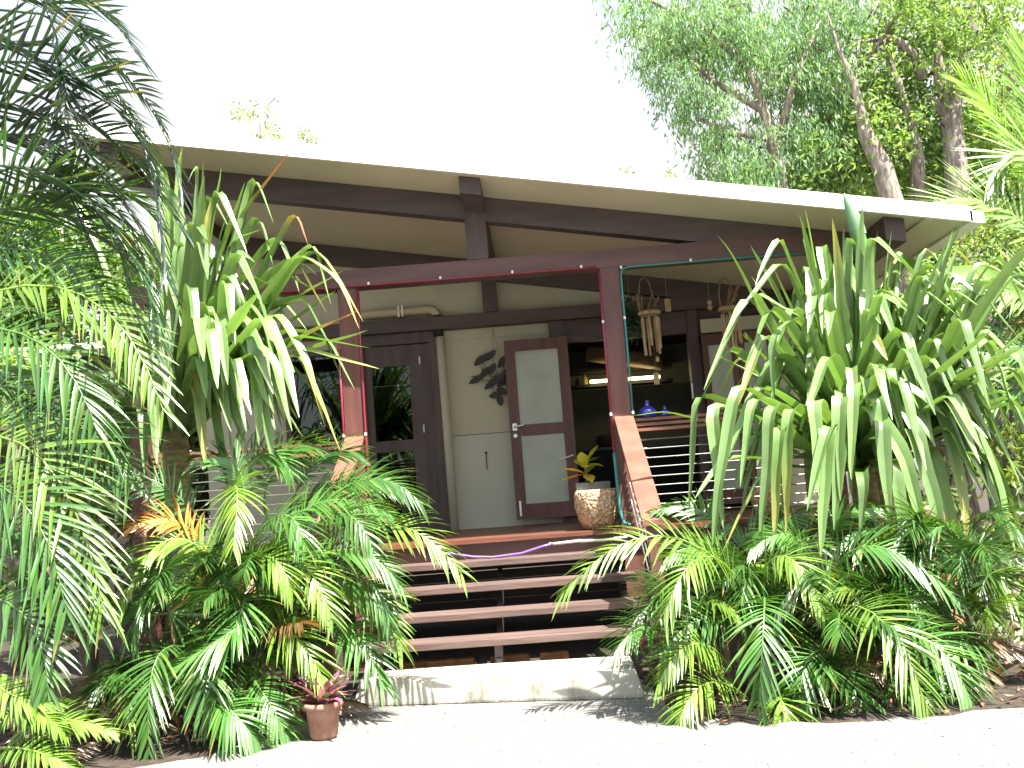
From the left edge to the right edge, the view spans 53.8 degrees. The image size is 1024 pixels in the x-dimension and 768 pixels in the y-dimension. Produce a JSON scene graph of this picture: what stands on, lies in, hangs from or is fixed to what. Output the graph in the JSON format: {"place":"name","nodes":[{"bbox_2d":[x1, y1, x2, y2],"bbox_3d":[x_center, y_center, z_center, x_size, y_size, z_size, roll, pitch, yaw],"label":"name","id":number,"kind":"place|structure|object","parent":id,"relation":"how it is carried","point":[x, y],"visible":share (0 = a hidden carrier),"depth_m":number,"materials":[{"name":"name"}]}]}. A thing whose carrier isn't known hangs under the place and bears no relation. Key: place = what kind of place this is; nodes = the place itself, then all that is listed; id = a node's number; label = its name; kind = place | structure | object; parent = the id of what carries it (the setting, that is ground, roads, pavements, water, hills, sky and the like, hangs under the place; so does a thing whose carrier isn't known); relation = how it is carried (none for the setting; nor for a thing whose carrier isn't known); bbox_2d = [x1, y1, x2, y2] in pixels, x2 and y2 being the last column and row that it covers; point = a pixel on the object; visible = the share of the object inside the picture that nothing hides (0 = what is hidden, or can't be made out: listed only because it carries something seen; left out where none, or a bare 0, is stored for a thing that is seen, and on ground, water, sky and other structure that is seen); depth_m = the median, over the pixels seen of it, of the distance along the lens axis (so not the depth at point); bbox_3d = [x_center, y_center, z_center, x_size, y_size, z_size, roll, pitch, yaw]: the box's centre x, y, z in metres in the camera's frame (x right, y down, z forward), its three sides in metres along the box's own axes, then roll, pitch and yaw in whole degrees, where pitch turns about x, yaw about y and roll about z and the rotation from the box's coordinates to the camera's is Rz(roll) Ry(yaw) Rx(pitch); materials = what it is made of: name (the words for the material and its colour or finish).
{"place":"outdoors","nodes":[
{"label":"outdoors","id":0,"kind":"place"},
{"bbox_2d":[0,469,1023,767],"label":"ground","id":1,"kind":"structure","parent":0,"point":[482,655],"depth_m":8.28,"materials":[{"name":"soil"}]},
{"bbox_2d":[0,315,91,670],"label":"shrub","id":2,"kind":"object","parent":1,"relation":"on","point":[13,360],"visible":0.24,"depth_m":10.53,"materials":[{"name":"green plant"}]},
{"bbox_2d":[0,674,133,767],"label":"cane palm","id":3,"kind":"object","parent":1,"relation":"on","point":[42,720],"visible":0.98,"depth_m":5.60,"materials":[{"name":"green plant"}]},
{"bbox_2d":[0,340,135,641],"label":"side wing","id":4,"kind":"structure","parent":1,"relation":"on","point":[121,540],"depth_m":13.25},
{"bbox_2d":[0,692,146,729],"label":"garden sleeper","id":5,"kind":"object","parent":1,"relation":"on","point":[58,698],"visible":0.02,"depth_m":7.35,"materials":[{"name":"brown wood"}]},
{"bbox_2d":[0,394,163,675],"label":"shrub","id":6,"kind":"object","parent":1,"relation":"on","point":[91,659],"visible":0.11,"depth_m":9.69,"materials":[{"name":"green plant"}]},
{"bbox_2d":[0,179,166,348],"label":"palm tree","id":7,"kind":"object","parent":1,"relation":"on","point":[51,293],"visible":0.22,"depth_m":23.06,"materials":[{"name":"green plant"}]},
{"bbox_2d":[0,445,166,697],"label":"shrub","id":8,"kind":"object","parent":1,"relation":"on","point":[15,570],"visible":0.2,"depth_m":8.24,"materials":[{"name":"green plant"}]},
{"bbox_2d":[0,0,202,717],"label":"cane palm","id":9,"kind":"object","parent":1,"relation":"on","point":[80,188],"visible":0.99,"depth_m":6.33,"materials":[{"name":"green plant"}]},
{"bbox_2d":[51,676,158,696],"bbox_3d":[-3.402,2.503,8.320,0.940,0.180,0.120,-3,-6,-15],"label":"garden sleeper","id":10,"kind":"object","parent":1,"relation":"on","point":[60,684],"visible":0.02,"depth_m":8.21,"materials":[{"name":"brown wood"}]},
{"bbox_2d":[109,419,210,539],"bbox_3d":[-4.453,1.201,13.620,2.059,4.052,1.950,-3,-6,-9],"label":"shrub","id":11,"kind":"object","parent":1,"relation":"on","point":[193,439],"visible":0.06,"depth_m":13.38,"materials":[{"name":"green plant"}]},
{"bbox_2d":[0,667,353,757],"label":"leaf litter","id":12,"kind":"object","parent":1,"relation":"on","point":[168,739],"visible":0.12,"depth_m":6.62,"materials":[{"name":"brown plant"}]},
{"bbox_2d":[3,425,373,762],"bbox_3d":[-2.258,1.365,6.809,2.393,2.172,1.531,-5,-6,11],"label":"cane palm","id":13,"kind":"object","parent":1,"relation":"on","point":[207,684],"visible":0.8,"depth_m":6.45,"materials":[{"name":"green plant"}]},
{"bbox_2d":[0,143,378,718],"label":"pandanus","id":14,"kind":"object","parent":1,"relation":"on","point":[228,362],"visible":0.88,"depth_m":7.34,"materials":[{"name":"green plant"}]},
{"bbox_2d":[221,98,320,144],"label":"tree","id":15,"kind":"object","parent":1,"relation":"on","point":[262,130],"visible":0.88,"depth_m":44.69,"materials":[{"name":"green plant"}]},
{"bbox_2d":[73,420,475,748],"bbox_3d":[-1.685,1.353,6.955,2.385,2.249,1.743,0,-7,-32],"label":"cane palm","id":16,"kind":"object","parent":1,"relation":"on","point":[318,605],"visible":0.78,"depth_m":6.68,"materials":[{"name":"green plant"}]},
{"bbox_2d":[389,656,474,668],"bbox_3d":[-0.603,2.214,7.704,0.650,0.205,0.100,-4,-6,1],"label":"brick edging","id":17,"kind":"object","parent":1,"relation":"on","point":[444,662],"visible":0.32,"depth_m":7.67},
{"bbox_2d":[309,415,672,695],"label":"front steps","id":18,"kind":"structure","parent":1,"relation":"on","point":[643,487],"depth_m":7.77,"materials":[{"name":"brown wood"}]},
{"bbox_2d":[631,485,641,524],"bbox_3d":[1.059,0.903,8.792,0.095,0.660,0.044,-4,-6,1],"label":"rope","id":19,"kind":"object","parent":18,"relation":"hanging from","point":[637,510],"visible":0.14,"depth_m":8.76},
{"bbox_2d":[490,653,529,663],"bbox_3d":[-0.010,2.169,7.697,0.300,0.205,0.090,-4,-6,1],"label":"brick edging","id":20,"kind":"object","parent":1,"relation":"on","point":[519,657],"visible":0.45,"depth_m":7.66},
{"bbox_2d":[59,121,984,669],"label":"timber house","id":21,"kind":"structure","parent":1,"relation":"on","point":[491,475],"depth_m":11.35,"materials":[{"name":"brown wood"}]},
{"bbox_2d":[75,417,110,491],"bbox_3d":[-3.499,0.577,8.461,0.083,0.682,0.788,-4,-6,-6],"label":"handrail board","id":22,"kind":"object","parent":21,"relation":"attached to","point":[102,450],"visible":0.12,"depth_m":8.42,"materials":[{"name":"brown wood"}]},
{"bbox_2d":[284,349,340,463],"bbox_3d":[-2.233,0.262,11.834,0.838,1.300,0.110,-4,-6,1],"label":"window","id":23,"kind":"structure","parent":21,"relation":"in","point":[311,354],"depth_m":11.80,"materials":[{"name":"brown wood"}]},
{"bbox_2d":[338,341,348,505],"bbox_3d":[-1.501,0.353,8.969,0.020,1.500,0.022,-4,-6,1],"label":"rope light","id":24,"kind":"object","parent":21,"relation":"attached to","point":[340,376],"visible":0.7,"depth_m":8.99,"materials":[{"name":"red"}]},
{"bbox_2d":[356,289,372,532],"bbox_3d":[-1.312,0.263,8.973,0.020,2.250,0.022,-4,-6,1],"label":"rope light","id":25,"kind":"object","parent":21,"relation":"attached to","point":[365,433],"visible":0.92,"depth_m":9.00,"materials":[{"name":"red"}]},
{"bbox_2d":[385,451,417,533],"bbox_3d":[-1.290,1.279,12.148,0.409,1.011,0.540,-4,-6,1],"label":"slatted chair","id":26,"kind":"object","parent":21,"relation":"on","point":[411,461],"visible":0.46,"depth_m":11.92,"materials":[{"name":"brown wood"}]},
{"bbox_2d":[362,331,450,535],"bbox_3d":[-1.289,0.573,11.759,0.995,2.328,0.140,-4,-6,1],"label":"glazed door","id":27,"kind":"structure","parent":21,"relation":"in","point":[415,350],"depth_m":11.73,"materials":[{"name":"brown wood"}]},
{"bbox_2d":[243,265,595,294],"bbox_3d":[-1.215,-0.906,9.094,3.955,0.038,0.022,-4,-6,1],"label":"rope light","id":28,"kind":"object","parent":21,"relation":"attached to","point":[441,278],"visible":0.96,"depth_m":9.07,"materials":[{"name":"red"}]},
{"bbox_2d":[469,331,506,405],"bbox_3d":[-0.206,-0.196,11.776,0.623,0.925,0.051,-4,-6,1],"label":"wall ornament","id":29,"kind":"object","parent":21,"relation":"attached to","point":[500,379],"depth_m":11.76,"materials":[{"name":"grey metal"}]},
{"bbox_2d":[437,542,551,558],"bbox_3d":[-0.160,1.455,8.699,1.013,0.101,0.037,-4,-6,1],"label":"rope light","id":30,"kind":"object","parent":21,"relation":"attached to","point":[508,555],"visible":0.84,"depth_m":8.68,"materials":[{"name":"purple plastic"}]},
{"bbox_2d":[504,336,578,519],"bbox_3d":[0.343,0.492,11.503,0.730,2.050,0.105,-4,-6,1],"label":"folding door","id":31,"kind":"structure","parent":21,"relation":"in","point":[542,432],"depth_m":11.51,"materials":[{"name":"brown wood"}]},
{"bbox_2d":[553,536,627,544],"bbox_3d":[0.674,1.346,8.686,0.652,0.041,0.038,-4,-6,1],"label":"rope light","id":32,"kind":"object","parent":21,"relation":"attached to","point":[580,540],"visible":0.94,"depth_m":8.67,"materials":[{"name":"grey plastic"}]},
{"bbox_2d":[574,488,618,529],"bbox_3d":[0.768,1.117,9.019,0.410,0.352,0.410,-4,-6,1],"label":"pebbled pot","id":33,"kind":"object","parent":21,"relation":"on","point":[596,508],"visible":0.94,"depth_m":8.86,"materials":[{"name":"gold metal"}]},
{"bbox_2d":[562,445,609,528],"bbox_3d":[0.677,0.947,9.245,0.442,0.752,0.326,-4,-6,1],"label":"croton","id":34,"kind":"object","parent":33,"relation":"in","point":[583,460],"visible":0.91,"depth_m":9.17,"materials":[{"name":"plant"}]},
{"bbox_2d":[598,270,614,451],"bbox_3d":[0.838,-0.212,8.963,0.020,1.630,0.022,-4,-6,1],"label":"rope light","id":35,"kind":"object","parent":21,"relation":"attached to","point":[608,386],"visible":1,"depth_m":8.96,"materials":[{"name":"red"}]},
{"bbox_2d":[570,363,672,390],"bbox_3d":[1.402,-0.091,14.082,1.650,0.240,0.392,-4,-6,1],"label":"kitchen shelf","id":36,"kind":"object","parent":21,"relation":"attached to","point":[639,381],"visible":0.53,"depth_m":13.97,"materials":[{"name":"black"}]},
{"bbox_2d":[575,378,580,384],"bbox_3d":[0.921,-0.032,14.085,0.080,0.110,0.078,-4,-6,1],"label":"jar","id":37,"kind":"object","parent":36,"relation":"on","point":[577,381],"visible":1,"depth_m":14.05,"materials":[{"name":"black"}]},
{"bbox_2d":[582,374,587,384],"bbox_3d":[1.019,-0.059,14.085,0.080,0.150,0.078,-4,-6,1],"label":"jar","id":38,"kind":"object","parent":36,"relation":"on","point":[584,380],"visible":1,"depth_m":14.05,"materials":[{"name":"yellow metal"}]},
{"bbox_2d":[613,453,630,525],"bbox_3d":[0.959,0.921,8.820,0.111,0.649,0.043,-6,-6,19],"label":"rope light","id":39,"kind":"object","parent":21,"relation":"attached to","point":[618,490],"visible":0.98,"depth_m":8.82,"materials":[{"name":"teal plastic"}]},
{"bbox_2d":[585,345,662,369],"bbox_3d":[1.543,-0.363,13.901,1.064,0.426,0.230,-4,-6,1],"label":"bamboo roll","id":40,"kind":"object","parent":21,"relation":"hanging from","point":[637,359],"visible":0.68,"depth_m":13.81,"materials":[{"name":"brown wood"}]},
{"bbox_2d":[622,279,653,352],"bbox_3d":[1.334,-0.769,11.034,0.503,0.897,0.381,-4,-6,1],"label":"hanging fern","id":41,"kind":"object","parent":21,"relation":"hanging from","point":[630,316],"visible":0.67,"depth_m":11.00,"materials":[{"name":"green plant"}]},
{"bbox_2d":[638,401,656,417],"bbox_3d":[1.206,0.225,9.000,0.164,0.152,0.164,-4,-6,1],"label":"bottle","id":42,"kind":"object","parent":21,"relation":"on","point":[646,408],"visible":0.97,"depth_m":8.94,"materials":[{"name":"blue glass"}]},
{"bbox_2d":[636,277,661,361],"bbox_3d":[1.399,-0.657,10.214,0.245,0.876,0.240,-4,-6,1],"label":"wind chime","id":43,"kind":"object","parent":21,"relation":"hanging from","point":[655,312],"visible":1,"depth_m":10.19,"materials":[{"name":"brown wood"}]},
{"bbox_2d":[652,330,659,384],"bbox_3d":[1.437,-0.292,10.185,0.055,0.600,0.020,-4,-6,1],"label":"hanging tag","id":44,"kind":"object","parent":43,"relation":"hanging from","point":[656,378],"visible":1,"depth_m":10.15,"materials":[{"name":"brown wood"}]},
{"bbox_2d":[576,441,750,507],"bbox_3d":[2.094,1.283,14.024,3.080,0.900,0.700,-4,-6,1],"label":"kitchen bench","id":45,"kind":"object","parent":21,"relation":"on","point":[605,472],"visible":0.25,"depth_m":13.73,"materials":[{"name":"black"}]},
{"bbox_2d":[596,433,612,447],"bbox_3d":[1.345,0.789,14.087,0.340,0.200,0.340,-4,-6,1],"label":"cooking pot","id":46,"kind":"object","parent":45,"relation":"on","point":[603,440],"visible":0.61,"depth_m":13.94,"materials":[{"name":"black metal"}]},
{"bbox_2d":[659,406,669,416],"bbox_3d":[1.362,0.243,8.994,0.098,0.091,0.098,-4,-6,1],"label":"bottle","id":47,"kind":"object","parent":21,"relation":"on","point":[664,414],"visible":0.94,"depth_m":8.96,"materials":[{"name":"blue glass"}]},
{"bbox_2d":[664,270,670,311],"bbox_3d":[1.567,-0.966,10.242,0.055,0.470,0.020,-4,-6,1],"label":"hanging tag","id":48,"kind":"object","parent":21,"relation":"hanging from","point":[667,305],"visible":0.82,"depth_m":10.21,"materials":[{"name":"brown wood"}]},
{"bbox_2d":[706,269,712,309],"bbox_3d":[1.990,-0.964,10.230,0.060,0.440,0.060,-4,-6,1],"label":"hanging tag","id":49,"kind":"object","parent":21,"relation":"hanging from","point":[709,303],"visible":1,"depth_m":10.20,"materials":[{"name":"brown wood"}]},
{"bbox_2d":[620,252,802,414],"bbox_3d":[1.827,-0.463,8.961,1.642,1.359,0.022,-4,-6,1],"label":"rope light","id":50,"kind":"object","parent":21,"relation":"attached to","point":[689,261],"visible":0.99,"depth_m":9.02,"materials":[{"name":"teal plastic"}]},
{"bbox_2d":[700,332,750,503],"bbox_3d":[2.447,0.387,11.526,0.400,1.950,0.045,-4,-6,1],"label":"folding door","id":51,"kind":"structure","parent":21,"relation":"in","point":[710,343],"depth_m":11.55,"materials":[{"name":"brown wood"}]},
{"bbox_2d":[718,278,741,359],"bbox_3d":[2.209,-0.660,10.192,0.241,0.856,0.240,-4,-6,1],"label":"wind chime","id":52,"kind":"object","parent":21,"relation":"hanging from","point":[729,308],"visible":0.79,"depth_m":10.18,"materials":[{"name":"brown wood"}]},
{"bbox_2d":[690,329,781,486],"bbox_3d":[2.570,0.378,11.526,0.976,1.950,0.076,-5,-6,6],"label":"folding door","id":53,"kind":"structure","parent":21,"relation":"in","point":[746,345],"depth_m":11.55,"materials":[{"name":"brown wood"}]},
{"bbox_2d":[749,485,783,515],"bbox_3d":[2.331,1.058,9.152,0.340,0.270,0.338,-4,-6,1],"label":"pebbled pot","id":54,"kind":"object","parent":21,"relation":"on","point":[756,492],"visible":0.23,"depth_m":9.04,"materials":[{"name":"brown ceramic"}]},
{"bbox_2d":[908,505,946,538],"bbox_3d":[3.553,1.177,8.602,0.340,0.270,0.338,-4,-6,1],"label":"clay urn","id":55,"kind":"object","parent":21,"relation":"on","point":[927,507],"visible":0.05,"depth_m":8.46,"materials":[{"name":"ceramic"}]},
{"bbox_2d":[540,650,568,660],"bbox_3d":[0.329,2.143,7.695,0.220,0.205,0.080,-4,-6,1],"label":"brick edging","id":56,"kind":"object","parent":1,"relation":"on","point":[555,655],"visible":0.45,"depth_m":7.66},
{"bbox_2d":[624,620,657,685],"bbox_3d":[0.917,1.867,7.022,0.286,0.473,0.184,-2,-7,-21],"label":"leafy sapling","id":57,"kind":"object","parent":1,"relation":"on","point":[648,664],"visible":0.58,"depth_m":7.02,"materials":[{"name":"green plant"}]},
{"bbox_2d":[615,160,677,178],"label":"tree","id":58,"kind":"object","parent":1,"relation":"on","point":[633,172],"visible":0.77,"depth_m":44.03,"materials":[{"name":"green plant"}]},
{"bbox_2d":[552,488,907,730],"bbox_3d":[1.366,1.523,6.508,2.218,1.730,1.698,-4,-6,1],"label":"cane palm","id":59,"kind":"object","parent":1,"relation":"on","point":[665,602],"visible":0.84,"depth_m":6.33,"materials":[{"name":"green plant"}]},
{"bbox_2d":[588,0,894,535],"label":"willow myrtle","id":60,"kind":"object","parent":1,"relation":"on","point":[679,50],"visible":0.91,"depth_m":20.33,"materials":[{"name":"green plant"}]},
{"bbox_2d":[633,205,1023,656],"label":"pandanus","id":61,"kind":"object","parent":1,"relation":"on","point":[869,390],"visible":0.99,"depth_m":7.24,"materials":[{"name":"green plant"}]},
{"bbox_2d":[673,629,1023,721],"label":"leaf litter","id":62,"kind":"object","parent":1,"relation":"on","point":[892,699],"visible":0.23,"depth_m":6.41,"materials":[{"name":"plant"}]},
{"bbox_2d":[710,79,1023,488],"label":"tree","id":63,"kind":"object","parent":1,"relation":"on","point":[1012,178],"visible":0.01,"depth_m":23.77,"materials":[{"name":"green plant"}]},
{"bbox_2d":[735,487,1023,721],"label":"cane palm","id":64,"kind":"object","parent":1,"relation":"on","point":[878,596],"visible":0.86,"depth_m":6.13,"materials":[{"name":"green plant"}]},
{"bbox_2d":[784,1,983,535],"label":"gum tree","id":65,"kind":"object","parent":1,"relation":"on","point":[874,159],"visible":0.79,"depth_m":20.14,"materials":[{"name":"green plant"}]},
{"bbox_2d":[817,489,1023,701],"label":"cane palm","id":66,"kind":"object","parent":1,"relation":"on","point":[967,562],"visible":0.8,"depth_m":6.37,"materials":[{"name":"green plant"}]},
{"bbox_2d":[843,193,1023,583],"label":"banana plant","id":67,"kind":"object","parent":1,"relation":"on","point":[852,213],"visible":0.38,"depth_m":8.75,"materials":[{"name":"green plant"}]},
{"bbox_2d":[850,0,1023,529],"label":"gum tree","id":68,"kind":"object","parent":1,"relation":"on","point":[936,22],"visible":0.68,"depth_m":20.28,"materials":[{"name":"green plant"}]},
{"bbox_2d":[875,246,1012,524],"bbox_3d":[5.978,0.181,13.807,2.035,4.563,2.066,-8,-7,34],"label":"shrub","id":69,"kind":"object","parent":1,"relation":"on","point":[944,453],"visible":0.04,"depth_m":13.68,"materials":[{"name":"green plant"}]},
{"bbox_2d":[902,97,1023,450],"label":"feather palm","id":70,"kind":"object","parent":1,"relation":"on","point":[999,172],"visible":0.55,"depth_m":10.59,"materials":[{"name":"green plant"}]},
{"bbox_2d":[918,430,1023,620],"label":"shrub","id":71,"kind":"object","parent":1,"relation":"on","point":[956,501],"visible":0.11,"depth_m":9.19,"materials":[{"name":"green plant"}]},
{"bbox_2d":[928,168,1023,487],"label":"shrub","id":72,"kind":"object","parent":1,"relation":"on","point":[988,236],"visible":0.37,"depth_m":15.76,"materials":[{"name":"green plant"}]},
{"bbox_2d":[934,521,1023,668],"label":"shrub","id":73,"kind":"object","parent":1,"relation":"on","point":[1017,635],"visible":0.06,"depth_m":7.21,"materials":[{"name":"green plant"}]},
{"bbox_2d":[940,18,1023,182],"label":"feather palm","id":74,"kind":"object","parent":1,"relation":"on","point":[1016,66],"visible":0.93,"depth_m":11.10,"materials":[{"name":"green plant"}]},
{"bbox_2d":[941,374,1023,586],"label":"shrub","id":75,"kind":"object","parent":1,"relation":"on","point":[1017,493],"visible":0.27,"depth_m":9.72,"materials":[{"name":"green plant"}]},
{"bbox_2d":[0,0,1023,521],"label":"sky","id":76,"kind":"structure","parent":0,"point":[529,82],"materials":[{"name":"white"}]},
{"bbox_2d":[136,679,1023,767],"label":"gravel path","id":77,"kind":"structure","parent":0,"point":[966,736],"depth_m":5.66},
{"bbox_2d":[286,669,347,740],"bbox_3d":[-1.210,1.995,6.322,0.415,0.434,0.490,-4,-6,1],"label":"bromeliad","id":78,"kind":"object","parent":77,"relation":"on","point":[323,719],"visible":0.91,"depth_m":6.23,"materials":[{"name":"ceramic"}]},
{"bbox_2d":[355,656,644,705],"bbox_3d":[-0.107,2.127,7.168,2.065,0.190,0.628,-5,-6,6],"label":"concrete step","id":79,"kind":"object","parent":77,"relation":"on","point":[569,679],"visible":0.79,"depth_m":7.02,"materials":[{"name":"white concrete"}]},
{"bbox_2d":[239,698,1023,767],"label":"loose grit","id":80,"kind":"object","parent":77,"relation":"on","point":[666,737],"visible":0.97,"depth_m":5.57,"materials":[{"name":"grey gravel"}]}
]}

